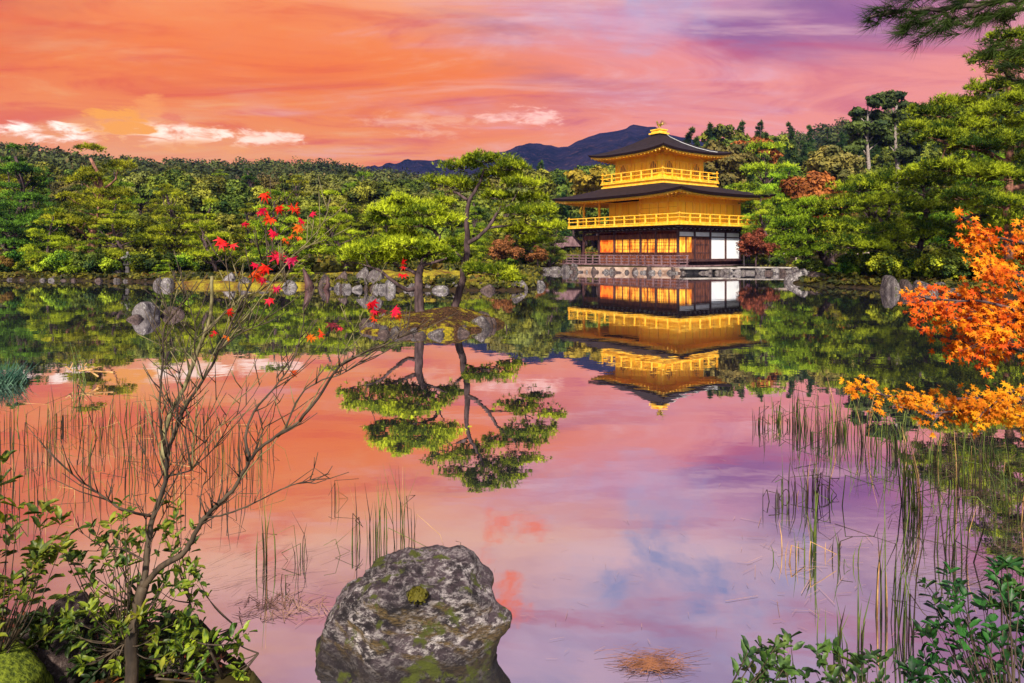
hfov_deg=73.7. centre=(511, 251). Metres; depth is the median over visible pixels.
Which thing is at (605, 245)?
lit window
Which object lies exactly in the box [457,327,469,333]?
rock
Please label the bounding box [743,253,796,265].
wooden fence
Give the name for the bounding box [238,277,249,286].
rock
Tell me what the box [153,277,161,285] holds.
rock
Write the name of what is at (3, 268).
shrub
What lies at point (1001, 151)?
broadleaf tree
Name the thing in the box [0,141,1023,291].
ground cover
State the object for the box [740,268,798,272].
stone bank
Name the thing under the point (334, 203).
broadleaf tree
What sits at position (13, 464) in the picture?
reed clump
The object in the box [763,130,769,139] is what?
conifer tree
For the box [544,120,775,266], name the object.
golden pavilion
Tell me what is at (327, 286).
driftwood stump
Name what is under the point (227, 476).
reed clump
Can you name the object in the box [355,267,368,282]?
rock
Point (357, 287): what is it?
rock
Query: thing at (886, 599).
reed clump
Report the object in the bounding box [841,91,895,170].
tall tree
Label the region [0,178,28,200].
pine tree
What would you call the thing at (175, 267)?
shrub
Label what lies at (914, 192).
pine tree
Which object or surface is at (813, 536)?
reed clump
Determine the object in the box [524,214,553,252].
broadleaf tree
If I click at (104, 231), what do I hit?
broadleaf tree
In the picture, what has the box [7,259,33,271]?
shrub
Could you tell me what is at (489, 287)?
rock
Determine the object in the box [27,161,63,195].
broadleaf tree
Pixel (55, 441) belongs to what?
reed clump
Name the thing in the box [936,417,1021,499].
reed clump
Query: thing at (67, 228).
broadleaf tree
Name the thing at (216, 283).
bank
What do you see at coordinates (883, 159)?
broadleaf tree
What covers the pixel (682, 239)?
lit window
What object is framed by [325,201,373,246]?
pine tree
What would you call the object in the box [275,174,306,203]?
broadleaf tree
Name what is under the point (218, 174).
pine tree
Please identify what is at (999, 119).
conifer tree
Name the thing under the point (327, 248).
pine tree
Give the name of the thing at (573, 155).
mountain
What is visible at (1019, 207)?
pine tree
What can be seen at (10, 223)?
pine tree
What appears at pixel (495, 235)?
broadleaf tree
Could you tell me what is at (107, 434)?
reed clump
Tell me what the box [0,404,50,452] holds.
reed clump
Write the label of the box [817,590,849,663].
reed clump
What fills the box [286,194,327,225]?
broadleaf tree
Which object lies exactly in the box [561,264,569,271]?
rock
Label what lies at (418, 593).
moss tuft
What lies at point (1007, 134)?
pine tree
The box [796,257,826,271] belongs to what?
shrub
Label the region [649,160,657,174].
arched window
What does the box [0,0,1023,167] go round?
sky
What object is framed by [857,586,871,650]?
reed clump
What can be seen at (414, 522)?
reed clump
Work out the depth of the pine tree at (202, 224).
38.32 m
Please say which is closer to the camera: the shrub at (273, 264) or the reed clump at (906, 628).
the reed clump at (906, 628)
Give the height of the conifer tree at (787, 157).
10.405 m
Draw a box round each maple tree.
[0,255,13,266]
[487,235,524,261]
[525,245,549,265]
[730,136,783,163]
[736,227,779,265]
[777,170,846,216]
[839,206,1023,440]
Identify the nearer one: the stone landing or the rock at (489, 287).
the rock at (489, 287)
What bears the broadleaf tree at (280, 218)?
on the ground at (250, 673)
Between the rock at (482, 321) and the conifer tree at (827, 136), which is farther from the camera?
the conifer tree at (827, 136)
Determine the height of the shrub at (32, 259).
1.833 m
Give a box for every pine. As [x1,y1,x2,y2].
[55,246,105,273]
[149,260,173,274]
[289,259,314,275]
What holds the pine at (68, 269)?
on the ground at (250, 673)
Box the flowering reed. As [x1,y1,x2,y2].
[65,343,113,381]
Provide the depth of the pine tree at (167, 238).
43.47 m
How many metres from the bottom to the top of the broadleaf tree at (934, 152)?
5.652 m
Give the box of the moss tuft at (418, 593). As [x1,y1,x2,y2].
[406,586,429,604]
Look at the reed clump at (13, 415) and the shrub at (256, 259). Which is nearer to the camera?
the reed clump at (13, 415)
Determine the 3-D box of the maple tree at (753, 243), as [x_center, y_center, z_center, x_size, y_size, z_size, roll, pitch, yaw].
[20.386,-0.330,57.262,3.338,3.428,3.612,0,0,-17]
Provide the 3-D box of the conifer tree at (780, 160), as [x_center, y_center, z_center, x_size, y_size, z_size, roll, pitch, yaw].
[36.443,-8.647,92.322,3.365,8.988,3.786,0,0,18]
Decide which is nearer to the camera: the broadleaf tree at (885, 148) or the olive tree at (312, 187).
the olive tree at (312, 187)
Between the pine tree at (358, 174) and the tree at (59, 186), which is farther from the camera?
the pine tree at (358, 174)
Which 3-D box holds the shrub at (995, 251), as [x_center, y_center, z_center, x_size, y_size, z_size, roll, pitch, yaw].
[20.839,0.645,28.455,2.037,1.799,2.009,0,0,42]
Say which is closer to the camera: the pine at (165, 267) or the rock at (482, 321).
the rock at (482, 321)
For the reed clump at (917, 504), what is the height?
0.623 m
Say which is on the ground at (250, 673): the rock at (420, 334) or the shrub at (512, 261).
the shrub at (512, 261)
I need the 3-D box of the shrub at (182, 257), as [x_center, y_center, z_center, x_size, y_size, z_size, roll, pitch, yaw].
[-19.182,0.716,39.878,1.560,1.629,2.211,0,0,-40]
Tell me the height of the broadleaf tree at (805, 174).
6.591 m
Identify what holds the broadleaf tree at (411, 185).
on the ground at (250, 673)
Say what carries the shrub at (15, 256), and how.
on the ground at (250, 673)
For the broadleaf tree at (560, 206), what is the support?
on the ground at (250, 673)
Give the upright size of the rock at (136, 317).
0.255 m
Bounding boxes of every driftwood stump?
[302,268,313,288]
[323,276,329,289]
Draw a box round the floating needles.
[599,643,708,681]
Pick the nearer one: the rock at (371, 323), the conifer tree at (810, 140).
the rock at (371, 323)
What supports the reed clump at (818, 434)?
in the pond water
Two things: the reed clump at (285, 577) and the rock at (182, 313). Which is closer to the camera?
the reed clump at (285, 577)
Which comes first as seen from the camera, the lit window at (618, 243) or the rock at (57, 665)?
the rock at (57, 665)
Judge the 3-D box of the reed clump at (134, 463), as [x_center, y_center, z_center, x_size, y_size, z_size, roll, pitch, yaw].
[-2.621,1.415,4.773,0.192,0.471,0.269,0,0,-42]
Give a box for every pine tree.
[0,142,63,254]
[0,164,27,198]
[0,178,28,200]
[16,206,85,271]
[21,180,52,239]
[29,172,67,209]
[39,141,152,252]
[64,175,96,238]
[81,198,152,263]
[101,166,136,211]
[105,181,150,245]
[142,183,201,258]
[142,185,179,222]
[179,198,243,271]
[211,169,228,182]
[229,203,270,257]
[241,168,261,214]
[245,188,317,272]
[246,194,300,234]
[284,175,310,214]
[292,189,367,271]
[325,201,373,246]
[334,189,471,311]
[339,171,373,194]
[368,216,407,254]
[418,147,568,306]
[442,190,463,236]
[448,210,488,258]
[453,196,492,253]
[457,231,483,262]
[476,197,511,257]
[524,203,568,267]
[723,139,801,239]
[736,189,795,257]
[743,165,806,252]
[763,193,860,267]
[800,187,850,261]
[811,164,1023,257]
[835,173,914,250]
[852,0,1023,94]
[886,160,950,248]
[895,23,1023,259]
[913,150,1019,250]
[970,142,1023,249]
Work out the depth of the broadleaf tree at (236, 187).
78.64 m
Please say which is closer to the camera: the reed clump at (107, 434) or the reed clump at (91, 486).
the reed clump at (91, 486)
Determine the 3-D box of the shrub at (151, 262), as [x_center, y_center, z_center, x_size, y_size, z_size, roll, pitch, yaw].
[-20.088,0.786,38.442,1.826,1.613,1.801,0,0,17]
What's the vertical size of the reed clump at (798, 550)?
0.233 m
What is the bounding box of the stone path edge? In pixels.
[738,267,796,267]
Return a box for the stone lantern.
[120,251,130,274]
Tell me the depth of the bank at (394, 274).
32.10 m
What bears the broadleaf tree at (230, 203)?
on the ground at (250, 673)
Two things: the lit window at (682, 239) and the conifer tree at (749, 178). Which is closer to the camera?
the lit window at (682, 239)
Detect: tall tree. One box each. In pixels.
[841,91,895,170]
[877,89,931,192]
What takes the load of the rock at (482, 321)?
on the island ground at (450, 325)
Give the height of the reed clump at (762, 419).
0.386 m
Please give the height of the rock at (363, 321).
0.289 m
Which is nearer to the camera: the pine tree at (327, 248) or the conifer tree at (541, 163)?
the pine tree at (327, 248)
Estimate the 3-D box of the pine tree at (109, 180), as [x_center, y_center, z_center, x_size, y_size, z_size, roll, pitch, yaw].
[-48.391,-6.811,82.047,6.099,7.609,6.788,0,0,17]
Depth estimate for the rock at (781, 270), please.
50.16 m
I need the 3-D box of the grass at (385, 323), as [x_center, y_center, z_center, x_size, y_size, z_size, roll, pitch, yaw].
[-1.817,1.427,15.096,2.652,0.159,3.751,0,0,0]
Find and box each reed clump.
[0,396,27,431]
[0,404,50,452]
[0,443,26,479]
[6,449,49,511]
[22,411,56,462]
[29,392,79,431]
[46,374,95,427]
[55,420,97,474]
[59,472,124,506]
[79,403,119,441]
[96,388,149,422]
[108,394,147,458]
[124,426,152,485]
[125,398,190,452]
[136,417,211,461]
[138,392,165,427]
[162,397,215,429]
[166,463,201,503]
[179,394,219,437]
[182,417,224,473]
[197,457,247,512]
[216,412,248,456]
[236,408,289,479]
[246,409,279,454]
[256,485,276,566]
[259,516,307,563]
[281,556,301,588]
[325,486,372,553]
[329,478,358,501]
[365,477,423,553]
[383,464,417,547]
[405,495,443,544]
[752,402,775,429]
[762,485,788,510]
[770,393,786,424]
[771,524,835,564]
[772,455,835,504]
[783,383,832,431]
[791,451,878,505]
[799,391,839,442]
[805,479,817,555]
[815,378,860,440]
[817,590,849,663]
[825,529,862,568]
[834,393,892,450]
[836,481,919,630]
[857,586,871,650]
[865,383,932,457]
[884,411,919,509]
[890,480,1012,651]
[891,466,1006,567]
[896,425,937,515]
[904,424,974,475]
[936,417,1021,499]
[966,424,1020,478]
[983,436,1023,526]
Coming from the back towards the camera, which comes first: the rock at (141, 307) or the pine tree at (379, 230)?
the pine tree at (379, 230)
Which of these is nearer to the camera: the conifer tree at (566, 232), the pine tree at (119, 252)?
the pine tree at (119, 252)
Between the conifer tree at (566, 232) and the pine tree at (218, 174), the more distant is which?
the pine tree at (218, 174)
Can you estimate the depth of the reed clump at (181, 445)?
5.27 m
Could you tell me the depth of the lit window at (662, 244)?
58.33 m
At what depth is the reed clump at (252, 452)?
4.92 m
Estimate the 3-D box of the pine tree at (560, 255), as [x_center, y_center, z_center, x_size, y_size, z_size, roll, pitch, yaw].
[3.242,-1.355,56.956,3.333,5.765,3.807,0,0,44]
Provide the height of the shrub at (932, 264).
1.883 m
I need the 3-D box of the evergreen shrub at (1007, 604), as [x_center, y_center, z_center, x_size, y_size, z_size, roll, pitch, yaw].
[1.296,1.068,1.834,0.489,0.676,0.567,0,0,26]
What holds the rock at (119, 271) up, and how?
on the ground at (250, 673)
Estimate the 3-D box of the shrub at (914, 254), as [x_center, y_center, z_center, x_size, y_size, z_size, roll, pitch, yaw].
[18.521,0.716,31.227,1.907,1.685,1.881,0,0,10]
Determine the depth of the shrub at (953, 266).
27.69 m
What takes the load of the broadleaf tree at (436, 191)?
on the ground at (250, 673)
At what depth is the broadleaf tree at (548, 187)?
95.70 m
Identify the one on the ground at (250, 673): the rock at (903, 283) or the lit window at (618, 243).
the rock at (903, 283)
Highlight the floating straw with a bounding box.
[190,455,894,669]
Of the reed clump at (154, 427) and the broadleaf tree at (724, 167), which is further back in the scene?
the broadleaf tree at (724, 167)
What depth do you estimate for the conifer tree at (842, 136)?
113.01 m
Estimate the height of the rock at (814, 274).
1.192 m
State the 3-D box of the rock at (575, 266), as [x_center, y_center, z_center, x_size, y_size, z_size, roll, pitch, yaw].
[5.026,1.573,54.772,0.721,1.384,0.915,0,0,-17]
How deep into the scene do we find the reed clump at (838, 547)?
3.50 m
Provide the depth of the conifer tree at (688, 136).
128.52 m
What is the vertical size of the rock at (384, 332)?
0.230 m
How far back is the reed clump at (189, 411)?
6.31 m
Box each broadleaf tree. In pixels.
[0,162,17,179]
[0,196,26,232]
[1,174,42,199]
[24,207,73,250]
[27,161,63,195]
[64,168,86,175]
[73,209,121,252]
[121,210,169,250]
[130,171,152,209]
[137,168,195,203]
[155,166,183,175]
[160,183,221,223]
[190,175,227,205]
[198,193,249,225]
[205,212,243,247]
[224,179,252,207]
[246,185,285,216]
[254,214,291,246]
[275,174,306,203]
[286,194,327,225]
[322,199,364,236]
[330,179,384,213]
[374,179,415,198]
[399,179,429,193]
[413,211,451,230]
[417,225,452,253]
[431,189,453,209]
[456,197,500,233]
[492,212,538,258]
[516,168,559,197]
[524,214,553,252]
[547,195,565,232]
[549,169,571,230]
[552,168,573,191]
[555,184,574,235]
[568,206,601,245]
[574,165,593,174]
[581,207,608,225]
[591,163,614,171]
[609,168,614,181]
[698,124,750,147]
[720,138,749,146]
[722,137,784,168]
[731,152,773,190]
[752,166,802,204]
[754,132,798,160]
[800,151,815,173]
[802,166,811,179]
[865,166,892,192]
[870,150,900,168]
[878,132,907,153]
[920,146,945,170]
[923,138,936,149]
[994,144,1014,156]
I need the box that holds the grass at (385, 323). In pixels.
[370,313,476,328]
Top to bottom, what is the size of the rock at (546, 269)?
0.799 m
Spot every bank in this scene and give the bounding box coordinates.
[174,279,304,287]
[316,269,536,285]
[577,267,684,272]
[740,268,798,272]
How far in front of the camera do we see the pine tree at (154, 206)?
64.06 m
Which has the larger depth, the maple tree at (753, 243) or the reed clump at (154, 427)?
the maple tree at (753, 243)
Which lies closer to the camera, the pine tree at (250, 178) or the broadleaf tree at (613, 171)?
the pine tree at (250, 178)
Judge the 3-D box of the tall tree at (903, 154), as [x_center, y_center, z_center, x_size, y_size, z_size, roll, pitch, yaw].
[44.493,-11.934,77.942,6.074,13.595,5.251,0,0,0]
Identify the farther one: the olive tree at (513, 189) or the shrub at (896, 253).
the olive tree at (513, 189)
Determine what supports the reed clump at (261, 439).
in the pond water
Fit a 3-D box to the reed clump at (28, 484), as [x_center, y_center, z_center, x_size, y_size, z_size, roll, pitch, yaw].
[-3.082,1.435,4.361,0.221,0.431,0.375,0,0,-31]
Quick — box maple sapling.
[27,176,457,682]
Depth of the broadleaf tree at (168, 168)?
99.21 m
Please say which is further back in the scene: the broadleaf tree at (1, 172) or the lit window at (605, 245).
the broadleaf tree at (1, 172)
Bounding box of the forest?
[0,88,1023,224]
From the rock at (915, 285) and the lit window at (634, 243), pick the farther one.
the lit window at (634, 243)
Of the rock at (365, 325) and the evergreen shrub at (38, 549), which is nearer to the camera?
the evergreen shrub at (38, 549)
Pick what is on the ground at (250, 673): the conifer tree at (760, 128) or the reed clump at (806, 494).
the conifer tree at (760, 128)
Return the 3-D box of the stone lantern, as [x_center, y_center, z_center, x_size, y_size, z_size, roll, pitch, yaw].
[-21.730,0.648,38.600,0.811,1.369,0.703,0,0,0]
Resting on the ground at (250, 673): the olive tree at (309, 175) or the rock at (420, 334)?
the olive tree at (309, 175)
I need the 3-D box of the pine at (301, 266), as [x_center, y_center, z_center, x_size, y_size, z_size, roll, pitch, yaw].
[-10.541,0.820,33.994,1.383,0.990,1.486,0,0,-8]
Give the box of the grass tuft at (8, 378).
[0,357,35,386]
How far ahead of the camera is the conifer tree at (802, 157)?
111.78 m
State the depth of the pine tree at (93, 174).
43.34 m
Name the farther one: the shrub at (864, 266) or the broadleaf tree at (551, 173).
the broadleaf tree at (551, 173)
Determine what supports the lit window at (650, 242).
in the golden pavilion
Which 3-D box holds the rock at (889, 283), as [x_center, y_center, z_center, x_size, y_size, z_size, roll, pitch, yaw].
[15.260,1.607,27.510,0.812,1.360,0.607,0,0,-1]
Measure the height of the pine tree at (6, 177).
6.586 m
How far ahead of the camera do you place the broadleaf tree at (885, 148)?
104.26 m
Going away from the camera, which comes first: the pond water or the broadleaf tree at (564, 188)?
the pond water
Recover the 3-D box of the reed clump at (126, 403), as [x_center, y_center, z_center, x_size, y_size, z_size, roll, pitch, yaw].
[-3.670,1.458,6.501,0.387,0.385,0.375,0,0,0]
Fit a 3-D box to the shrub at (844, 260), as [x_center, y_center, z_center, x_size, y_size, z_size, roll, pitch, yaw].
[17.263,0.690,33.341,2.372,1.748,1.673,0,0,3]
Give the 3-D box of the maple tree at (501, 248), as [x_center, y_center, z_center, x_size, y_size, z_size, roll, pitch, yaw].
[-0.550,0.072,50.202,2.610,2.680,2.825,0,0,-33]
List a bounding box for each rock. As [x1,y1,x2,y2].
[0,641,53,682]
[20,591,96,682]
[108,269,124,273]
[126,314,143,319]
[132,301,159,318]
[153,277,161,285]
[160,278,174,285]
[161,306,184,315]
[222,272,236,281]
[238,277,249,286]
[282,280,296,287]
[315,544,511,682]
[318,274,332,287]
[335,271,348,282]
[344,284,351,289]
[352,285,362,289]
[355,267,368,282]
[359,319,370,327]
[361,322,369,329]
[364,268,384,285]
[367,321,376,327]
[372,324,380,328]
[378,284,383,289]
[378,330,389,335]
[379,325,388,330]
[384,280,395,289]
[390,326,398,334]
[396,330,413,336]
[414,332,426,336]
[427,329,443,335]
[432,285,448,290]
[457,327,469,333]
[472,316,490,328]
[480,284,494,290]
[486,317,493,326]
[512,277,527,289]
[536,280,545,286]
[541,267,549,271]
[549,266,561,271]
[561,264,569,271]
[571,263,577,271]
[646,266,651,272]
[757,268,764,273]
[771,267,778,273]
[779,268,785,273]
[784,268,807,282]
[807,271,826,277]
[880,275,900,291]
[899,279,911,291]
[912,280,938,293]
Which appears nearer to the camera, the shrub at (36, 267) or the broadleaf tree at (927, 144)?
the shrub at (36, 267)
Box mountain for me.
[337,125,703,180]
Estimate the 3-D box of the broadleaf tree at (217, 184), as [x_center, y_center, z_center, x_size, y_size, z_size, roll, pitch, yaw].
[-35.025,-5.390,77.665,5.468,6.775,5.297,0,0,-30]
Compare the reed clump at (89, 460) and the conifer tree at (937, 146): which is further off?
the conifer tree at (937, 146)
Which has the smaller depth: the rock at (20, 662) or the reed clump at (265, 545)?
the rock at (20, 662)
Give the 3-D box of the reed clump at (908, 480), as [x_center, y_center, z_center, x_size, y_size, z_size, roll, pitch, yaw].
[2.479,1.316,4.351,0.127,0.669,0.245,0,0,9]
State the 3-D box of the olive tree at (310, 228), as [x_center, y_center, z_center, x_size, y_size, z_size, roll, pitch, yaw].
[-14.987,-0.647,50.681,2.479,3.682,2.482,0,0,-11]
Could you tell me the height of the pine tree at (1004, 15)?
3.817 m
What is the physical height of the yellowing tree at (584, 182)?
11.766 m
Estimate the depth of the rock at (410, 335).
12.90 m
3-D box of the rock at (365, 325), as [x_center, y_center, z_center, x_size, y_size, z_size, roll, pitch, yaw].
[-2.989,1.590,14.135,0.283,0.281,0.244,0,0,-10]
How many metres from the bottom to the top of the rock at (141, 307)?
0.820 m
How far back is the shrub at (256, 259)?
41.17 m
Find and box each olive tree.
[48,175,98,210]
[97,165,129,186]
[119,171,151,213]
[171,210,205,246]
[181,170,207,180]
[251,175,281,191]
[294,222,324,256]
[301,178,341,206]
[302,171,327,196]
[322,170,357,194]
[363,199,417,238]
[409,188,436,225]
[430,186,461,212]
[450,187,495,215]
[484,176,526,190]
[497,187,544,221]
[566,179,614,235]
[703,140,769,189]
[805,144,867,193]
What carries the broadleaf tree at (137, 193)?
on the ground at (250, 673)
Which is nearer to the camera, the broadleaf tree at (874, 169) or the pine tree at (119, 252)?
the pine tree at (119, 252)
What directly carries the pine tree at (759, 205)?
on the ground at (250, 673)
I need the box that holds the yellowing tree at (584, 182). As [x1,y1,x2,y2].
[563,165,610,247]
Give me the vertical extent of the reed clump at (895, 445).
0.593 m
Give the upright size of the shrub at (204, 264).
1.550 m
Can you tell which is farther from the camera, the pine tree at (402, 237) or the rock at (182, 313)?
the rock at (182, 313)
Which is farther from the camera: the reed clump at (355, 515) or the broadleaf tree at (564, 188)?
the broadleaf tree at (564, 188)
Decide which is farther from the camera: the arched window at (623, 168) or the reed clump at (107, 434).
the arched window at (623, 168)
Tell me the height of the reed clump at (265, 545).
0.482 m
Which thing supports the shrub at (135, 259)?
on the ground at (250, 673)
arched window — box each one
[619,165,626,177]
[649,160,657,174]
[665,160,672,173]
[693,163,699,176]
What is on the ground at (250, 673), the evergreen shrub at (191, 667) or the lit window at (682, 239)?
the evergreen shrub at (191, 667)
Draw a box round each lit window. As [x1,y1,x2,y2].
[600,240,612,251]
[615,240,621,251]
[622,240,628,251]
[629,239,638,251]
[641,239,646,251]
[647,239,654,251]
[657,239,667,251]
[668,239,675,251]
[680,237,684,251]
[687,237,690,251]
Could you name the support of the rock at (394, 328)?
on the island ground at (450, 325)
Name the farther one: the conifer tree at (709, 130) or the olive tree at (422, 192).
the conifer tree at (709, 130)
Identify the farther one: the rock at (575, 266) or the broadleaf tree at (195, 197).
the broadleaf tree at (195, 197)
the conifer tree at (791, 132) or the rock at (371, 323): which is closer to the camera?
the rock at (371, 323)
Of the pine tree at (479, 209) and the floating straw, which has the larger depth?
the pine tree at (479, 209)
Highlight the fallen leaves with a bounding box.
[3,611,223,682]
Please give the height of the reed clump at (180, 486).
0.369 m
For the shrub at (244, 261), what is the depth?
39.77 m
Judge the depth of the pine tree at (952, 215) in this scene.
38.92 m
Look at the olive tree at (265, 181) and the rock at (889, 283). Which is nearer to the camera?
the rock at (889, 283)
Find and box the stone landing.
[675,267,741,272]
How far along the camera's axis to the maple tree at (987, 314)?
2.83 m
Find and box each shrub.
[0,263,11,271]
[0,450,99,652]
[1,247,33,271]
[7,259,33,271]
[9,601,199,682]
[22,251,39,263]
[30,262,48,272]
[40,252,61,272]
[43,247,83,271]
[47,495,232,680]
[69,251,112,272]
[97,256,122,273]
[122,247,165,272]
[137,252,175,272]
[154,619,258,682]
[169,261,185,270]
[170,250,195,271]
[191,261,207,271]
[197,254,228,271]
[228,256,253,271]
[235,253,263,270]
[262,261,279,271]
[295,257,315,268]
[503,258,517,265]
[515,251,534,263]
[731,628,895,682]
[760,257,768,264]
[768,256,785,266]
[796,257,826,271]
[820,268,833,273]
[828,260,860,277]
[834,250,867,276]
[838,250,876,270]
[859,258,878,275]
[865,248,919,278]
[873,247,920,271]
[893,554,1023,682]
[902,250,931,278]
[907,253,939,277]
[914,245,982,281]
[940,254,983,281]
[949,247,983,255]
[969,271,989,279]
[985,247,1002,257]
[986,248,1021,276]
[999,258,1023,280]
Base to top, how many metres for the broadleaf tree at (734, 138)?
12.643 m
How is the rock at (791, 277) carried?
on the ground at (250, 673)
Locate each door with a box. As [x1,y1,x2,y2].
[682,162,688,179]
[696,237,709,258]
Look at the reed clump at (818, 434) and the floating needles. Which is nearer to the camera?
the floating needles
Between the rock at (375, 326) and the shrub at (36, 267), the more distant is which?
the shrub at (36, 267)
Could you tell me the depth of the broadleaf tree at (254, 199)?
76.95 m
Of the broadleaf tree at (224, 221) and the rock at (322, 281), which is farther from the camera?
the broadleaf tree at (224, 221)
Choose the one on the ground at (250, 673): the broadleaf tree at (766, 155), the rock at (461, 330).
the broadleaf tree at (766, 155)
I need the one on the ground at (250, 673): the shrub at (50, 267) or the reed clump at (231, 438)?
the shrub at (50, 267)
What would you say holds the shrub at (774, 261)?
on the ground at (250, 673)
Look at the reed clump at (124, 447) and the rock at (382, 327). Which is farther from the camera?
the rock at (382, 327)
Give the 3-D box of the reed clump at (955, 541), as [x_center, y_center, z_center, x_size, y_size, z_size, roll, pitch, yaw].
[2.248,1.391,3.503,0.390,0.519,0.361,0,0,-14]
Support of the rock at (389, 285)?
on the ground at (250, 673)
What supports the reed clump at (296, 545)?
in the pond water
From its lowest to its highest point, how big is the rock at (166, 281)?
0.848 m
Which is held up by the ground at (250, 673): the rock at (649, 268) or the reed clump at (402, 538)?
the rock at (649, 268)
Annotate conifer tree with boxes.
[535,159,543,170]
[554,191,572,250]
[683,126,694,143]
[692,135,700,146]
[703,122,715,145]
[737,121,746,135]
[741,172,760,234]
[755,120,764,137]
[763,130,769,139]
[777,156,783,165]
[783,121,800,165]
[783,141,792,163]
[797,140,808,166]
[804,124,816,158]
[821,127,831,145]
[837,132,845,148]
[865,137,881,167]
[931,120,942,152]
[992,116,1003,124]
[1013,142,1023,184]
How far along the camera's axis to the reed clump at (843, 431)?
5.94 m
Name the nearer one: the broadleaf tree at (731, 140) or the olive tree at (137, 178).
the olive tree at (137, 178)
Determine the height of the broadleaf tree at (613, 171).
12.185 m
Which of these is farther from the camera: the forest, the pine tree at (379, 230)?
the forest
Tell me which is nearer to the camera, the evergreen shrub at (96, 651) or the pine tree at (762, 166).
the evergreen shrub at (96, 651)
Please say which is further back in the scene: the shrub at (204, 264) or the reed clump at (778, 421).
the shrub at (204, 264)
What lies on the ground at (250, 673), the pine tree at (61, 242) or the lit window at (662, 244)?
the pine tree at (61, 242)
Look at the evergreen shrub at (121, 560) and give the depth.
2.41 m
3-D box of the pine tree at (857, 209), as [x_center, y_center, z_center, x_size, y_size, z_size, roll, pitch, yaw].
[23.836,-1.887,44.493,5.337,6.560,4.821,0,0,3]
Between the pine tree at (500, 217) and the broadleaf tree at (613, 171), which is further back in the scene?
the broadleaf tree at (613, 171)
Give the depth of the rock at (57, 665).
2.45 m
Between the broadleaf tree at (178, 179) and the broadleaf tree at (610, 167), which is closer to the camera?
the broadleaf tree at (178, 179)
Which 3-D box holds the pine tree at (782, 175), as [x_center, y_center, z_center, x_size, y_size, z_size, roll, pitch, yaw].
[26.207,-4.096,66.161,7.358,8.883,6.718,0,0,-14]
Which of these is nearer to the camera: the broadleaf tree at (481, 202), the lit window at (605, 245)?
the lit window at (605, 245)
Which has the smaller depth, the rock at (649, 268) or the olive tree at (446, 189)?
the rock at (649, 268)
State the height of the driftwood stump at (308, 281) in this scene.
1.049 m
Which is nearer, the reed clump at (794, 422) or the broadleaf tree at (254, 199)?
the reed clump at (794, 422)
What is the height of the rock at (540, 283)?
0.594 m
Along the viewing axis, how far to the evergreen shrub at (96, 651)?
2.46 m
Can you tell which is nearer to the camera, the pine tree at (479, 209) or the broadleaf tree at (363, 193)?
the pine tree at (479, 209)
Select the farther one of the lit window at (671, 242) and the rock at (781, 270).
the lit window at (671, 242)
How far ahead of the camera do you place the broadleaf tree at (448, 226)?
64.05 m
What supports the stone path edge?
on the stone bank at (749, 270)
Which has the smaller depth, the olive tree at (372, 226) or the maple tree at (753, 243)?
the maple tree at (753, 243)
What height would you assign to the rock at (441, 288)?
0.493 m
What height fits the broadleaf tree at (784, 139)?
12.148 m
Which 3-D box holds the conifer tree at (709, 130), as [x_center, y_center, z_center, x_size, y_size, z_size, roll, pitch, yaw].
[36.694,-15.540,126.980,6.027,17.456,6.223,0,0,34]
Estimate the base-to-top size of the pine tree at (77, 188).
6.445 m
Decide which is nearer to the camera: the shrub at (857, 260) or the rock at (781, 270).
the shrub at (857, 260)
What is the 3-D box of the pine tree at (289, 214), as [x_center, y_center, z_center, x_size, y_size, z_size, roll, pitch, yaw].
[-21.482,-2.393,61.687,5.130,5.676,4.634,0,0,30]
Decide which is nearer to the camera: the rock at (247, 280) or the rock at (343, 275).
the rock at (343, 275)
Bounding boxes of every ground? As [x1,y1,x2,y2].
[0,115,1023,682]
[361,306,504,334]
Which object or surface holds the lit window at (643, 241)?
in the golden pavilion
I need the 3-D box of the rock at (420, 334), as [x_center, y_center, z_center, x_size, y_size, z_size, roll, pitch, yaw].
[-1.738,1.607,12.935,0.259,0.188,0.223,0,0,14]
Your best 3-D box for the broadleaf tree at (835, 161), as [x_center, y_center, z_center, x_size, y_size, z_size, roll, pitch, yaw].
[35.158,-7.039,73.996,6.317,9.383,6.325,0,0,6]
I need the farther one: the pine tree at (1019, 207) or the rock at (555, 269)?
the rock at (555, 269)
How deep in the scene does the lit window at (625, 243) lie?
61.87 m
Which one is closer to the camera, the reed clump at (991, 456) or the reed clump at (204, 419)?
the reed clump at (991, 456)
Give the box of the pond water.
[0,272,1023,682]
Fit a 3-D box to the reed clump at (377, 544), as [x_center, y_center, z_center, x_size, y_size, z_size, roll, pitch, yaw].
[-0.609,1.418,3.635,0.302,0.465,0.224,0,0,0]
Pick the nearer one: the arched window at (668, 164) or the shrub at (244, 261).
the shrub at (244, 261)
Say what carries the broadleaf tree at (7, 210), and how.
on the ground at (250, 673)
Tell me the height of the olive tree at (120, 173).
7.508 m
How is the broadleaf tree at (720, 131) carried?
on the ground at (250, 673)
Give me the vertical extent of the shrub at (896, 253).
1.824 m
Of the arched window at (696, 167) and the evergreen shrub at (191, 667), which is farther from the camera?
the arched window at (696, 167)
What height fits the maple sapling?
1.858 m
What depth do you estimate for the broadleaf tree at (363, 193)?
74.72 m
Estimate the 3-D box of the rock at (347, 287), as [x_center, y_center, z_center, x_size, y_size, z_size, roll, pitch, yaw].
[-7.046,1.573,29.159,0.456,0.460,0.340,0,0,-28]

